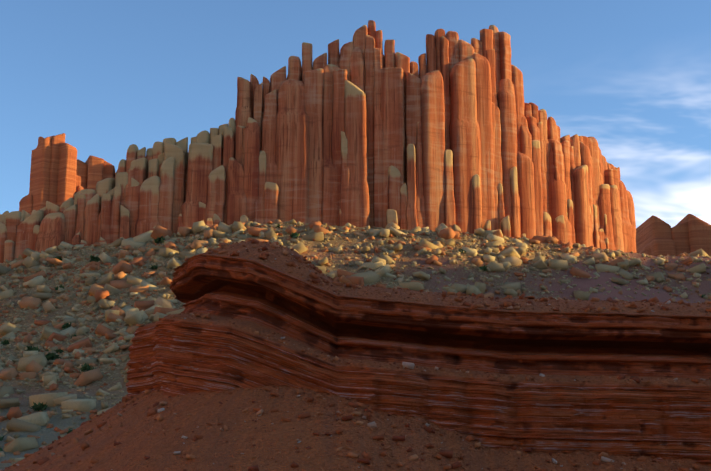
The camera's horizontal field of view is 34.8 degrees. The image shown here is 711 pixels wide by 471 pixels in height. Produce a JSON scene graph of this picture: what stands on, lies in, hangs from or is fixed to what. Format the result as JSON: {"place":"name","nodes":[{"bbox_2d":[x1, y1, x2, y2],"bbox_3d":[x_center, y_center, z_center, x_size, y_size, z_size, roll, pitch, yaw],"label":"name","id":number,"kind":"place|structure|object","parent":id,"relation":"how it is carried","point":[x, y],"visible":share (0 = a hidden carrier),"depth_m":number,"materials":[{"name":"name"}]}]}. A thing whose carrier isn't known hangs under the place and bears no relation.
{"place":"outdoors","nodes":[
{"label":"outdoors","id":0,"kind":"place"},
{"bbox_2d":[0,20,636,262],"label":"cliff","id":1,"kind":"structure","parent":0,"point":[453,132],"depth_m":628.83,"materials":[{"name":"stone"}]},
{"bbox_2d":[0,223,710,469],"bbox_3d":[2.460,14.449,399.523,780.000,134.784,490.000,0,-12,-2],"label":"talus slope","id":2,"kind":"structure","parent":0,"point":[47,435],"depth_m":561.16,"materials":[{"name":"soil"}]},
{"bbox_2d":[0,224,704,450],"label":"shrubs","id":3,"kind":"object","parent":2,"relation":"on","point":[52,356],"visible":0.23,"depth_m":461.99,"materials":[{"name":"green plant"}]},
{"bbox_2d":[0,219,710,462],"bbox_3d":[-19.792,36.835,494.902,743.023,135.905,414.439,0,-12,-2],"label":"talus boulders","id":4,"kind":"object","parent":2,"relation":"on","point":[101,290],"visible":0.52,"depth_m":555.17,"materials":[{"name":"beige stone"}]},
{"bbox_2d":[0,0,710,227],"label":"sky","id":5,"kind":"structure","parent":0,"point":[111,76],"materials":[{"name":"blue"}]},
{"bbox_2d":[19,133,710,255],"bbox_3d":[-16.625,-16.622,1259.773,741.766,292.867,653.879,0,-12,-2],"label":"distant buttes","id":6,"kind":"object","parent":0,"point":[60,173],"visible":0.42,"depth_m":1162.73,"materials":[{"name":"stone"}]},
{"label":"desert ground","id":7,"kind":"structure","parent":0,"visible":0},
{"bbox_2d":[3,241,710,470],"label":"layered rock ledge","id":8,"kind":"object","parent":7,"relation":"on","point":[663,421],"visible":0.88,"depth_m":113.87,"materials":[{"name":"brown stone"}]},
{"bbox_2d":[0,237,710,470],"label":"small stones","id":9,"kind":"object","parent":8,"relation":"on","point":[367,457],"visible":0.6,"depth_m":112.97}
]}

